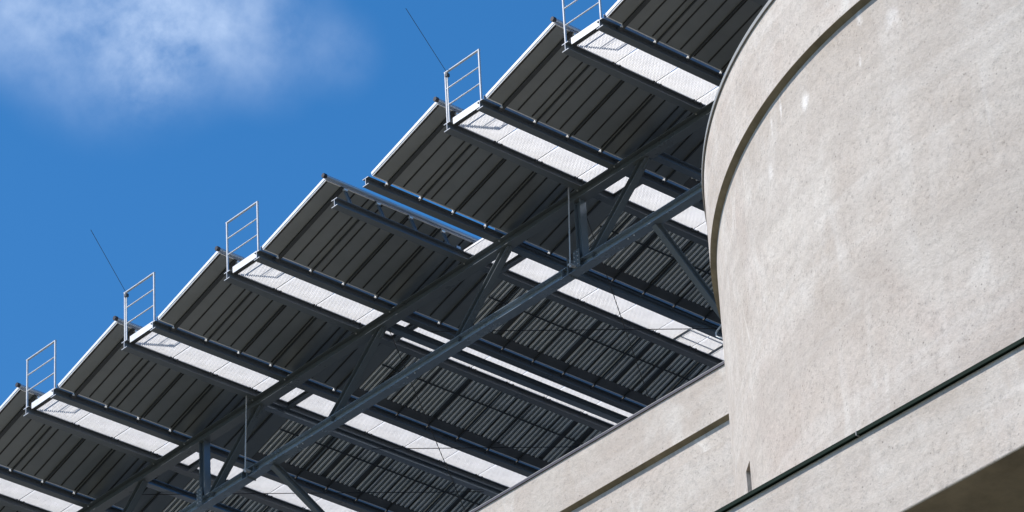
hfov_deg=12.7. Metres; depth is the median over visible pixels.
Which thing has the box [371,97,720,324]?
solar collector
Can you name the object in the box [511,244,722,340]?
cross beam
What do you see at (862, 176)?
concrete building
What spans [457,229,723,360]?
walkway
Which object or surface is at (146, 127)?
sky
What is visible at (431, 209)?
roof beam
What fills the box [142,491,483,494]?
bracing cable
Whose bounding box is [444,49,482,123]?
railing
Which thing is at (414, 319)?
roof beam
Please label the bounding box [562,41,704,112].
roof beam
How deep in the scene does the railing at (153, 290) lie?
83.67 m
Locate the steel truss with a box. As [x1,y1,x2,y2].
[77,101,720,511]
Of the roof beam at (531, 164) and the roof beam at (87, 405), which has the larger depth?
the roof beam at (87, 405)
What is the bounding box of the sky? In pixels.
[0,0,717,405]
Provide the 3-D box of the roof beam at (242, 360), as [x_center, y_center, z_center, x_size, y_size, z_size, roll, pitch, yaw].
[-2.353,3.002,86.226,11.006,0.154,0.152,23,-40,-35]
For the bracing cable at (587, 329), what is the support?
attached to the steel truss
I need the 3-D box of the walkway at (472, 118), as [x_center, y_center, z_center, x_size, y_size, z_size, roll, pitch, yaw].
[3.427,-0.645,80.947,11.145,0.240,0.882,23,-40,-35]
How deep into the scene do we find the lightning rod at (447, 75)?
78.43 m
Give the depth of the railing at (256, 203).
81.84 m
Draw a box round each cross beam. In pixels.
[146,479,242,511]
[264,403,502,496]
[386,323,627,423]
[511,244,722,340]
[652,152,701,181]
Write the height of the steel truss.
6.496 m
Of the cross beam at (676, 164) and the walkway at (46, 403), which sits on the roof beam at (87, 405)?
the walkway at (46, 403)
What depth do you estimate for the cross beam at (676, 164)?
79.06 m
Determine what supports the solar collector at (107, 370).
on the roof beam at (187, 369)
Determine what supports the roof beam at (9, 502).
on the steel truss
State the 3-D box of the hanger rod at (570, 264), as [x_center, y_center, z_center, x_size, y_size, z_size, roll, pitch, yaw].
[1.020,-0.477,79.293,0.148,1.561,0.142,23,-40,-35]
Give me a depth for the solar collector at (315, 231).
82.94 m
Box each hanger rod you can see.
[243,396,250,472]
[568,187,575,267]
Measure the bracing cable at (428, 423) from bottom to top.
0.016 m
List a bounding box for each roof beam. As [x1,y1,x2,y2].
[0,466,122,511]
[0,494,49,511]
[23,406,311,511]
[51,387,387,511]
[122,339,508,490]
[150,320,538,476]
[224,270,613,431]
[254,250,644,413]
[331,197,722,366]
[363,176,721,327]
[444,121,708,247]
[477,99,703,210]
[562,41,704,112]
[596,18,723,85]
[751,0,767,5]
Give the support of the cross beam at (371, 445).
attached to the steel truss
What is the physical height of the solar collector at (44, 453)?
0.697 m
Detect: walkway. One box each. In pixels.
[0,465,122,511]
[32,384,390,511]
[130,317,539,487]
[233,246,646,425]
[453,95,707,235]
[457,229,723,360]
[571,14,724,105]
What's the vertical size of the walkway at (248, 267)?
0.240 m
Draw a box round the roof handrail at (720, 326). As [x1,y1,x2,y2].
[715,325,722,338]
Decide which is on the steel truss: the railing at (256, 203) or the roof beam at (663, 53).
the roof beam at (663, 53)
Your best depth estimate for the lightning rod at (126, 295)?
84.09 m
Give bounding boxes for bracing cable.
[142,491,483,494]
[374,446,578,448]
[388,328,465,511]
[431,328,721,331]
[587,218,650,403]
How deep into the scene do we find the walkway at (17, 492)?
88.36 m
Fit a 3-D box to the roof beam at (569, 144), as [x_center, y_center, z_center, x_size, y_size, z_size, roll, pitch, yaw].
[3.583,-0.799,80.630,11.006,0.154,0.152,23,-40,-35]
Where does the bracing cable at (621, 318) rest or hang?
attached to the steel truss
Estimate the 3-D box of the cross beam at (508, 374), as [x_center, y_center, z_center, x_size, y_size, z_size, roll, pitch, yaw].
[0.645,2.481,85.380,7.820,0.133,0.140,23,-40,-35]
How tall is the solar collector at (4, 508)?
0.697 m
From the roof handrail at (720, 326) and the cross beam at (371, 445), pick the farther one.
the cross beam at (371, 445)
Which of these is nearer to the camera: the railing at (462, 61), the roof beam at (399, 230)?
the railing at (462, 61)
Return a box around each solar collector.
[0,382,318,511]
[0,490,72,511]
[58,316,493,511]
[158,246,602,468]
[262,173,711,405]
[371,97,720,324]
[486,16,709,188]
[606,0,763,76]
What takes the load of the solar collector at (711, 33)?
on the roof beam at (762, 2)
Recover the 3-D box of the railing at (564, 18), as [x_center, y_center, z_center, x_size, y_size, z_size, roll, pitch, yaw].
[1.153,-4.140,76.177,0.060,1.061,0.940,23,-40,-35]
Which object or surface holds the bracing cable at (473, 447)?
attached to the steel truss
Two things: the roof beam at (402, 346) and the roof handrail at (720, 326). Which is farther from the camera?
the roof beam at (402, 346)
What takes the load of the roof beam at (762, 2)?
on the steel truss
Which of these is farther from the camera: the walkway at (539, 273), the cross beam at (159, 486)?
the cross beam at (159, 486)
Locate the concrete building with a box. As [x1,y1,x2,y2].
[470,0,1023,511]
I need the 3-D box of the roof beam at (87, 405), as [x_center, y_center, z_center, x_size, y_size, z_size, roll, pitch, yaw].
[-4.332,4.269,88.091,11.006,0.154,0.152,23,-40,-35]
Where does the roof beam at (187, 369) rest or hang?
on the steel truss
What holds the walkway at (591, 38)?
on the roof beam at (663, 53)
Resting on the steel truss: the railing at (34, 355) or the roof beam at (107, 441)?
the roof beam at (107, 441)
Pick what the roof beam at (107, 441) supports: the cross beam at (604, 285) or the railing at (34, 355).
the railing at (34, 355)
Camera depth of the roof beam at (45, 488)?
87.96 m
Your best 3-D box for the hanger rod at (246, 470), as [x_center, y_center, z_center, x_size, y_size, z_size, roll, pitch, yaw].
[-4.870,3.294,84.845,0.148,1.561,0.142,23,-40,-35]
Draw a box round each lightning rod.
[91,231,128,338]
[406,9,449,120]
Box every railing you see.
[26,340,56,406]
[124,272,155,340]
[225,201,259,270]
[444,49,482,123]
[562,0,601,41]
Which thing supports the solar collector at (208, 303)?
on the roof beam at (402, 346)
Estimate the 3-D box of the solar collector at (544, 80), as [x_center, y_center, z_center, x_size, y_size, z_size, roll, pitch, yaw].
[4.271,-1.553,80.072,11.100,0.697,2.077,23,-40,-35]

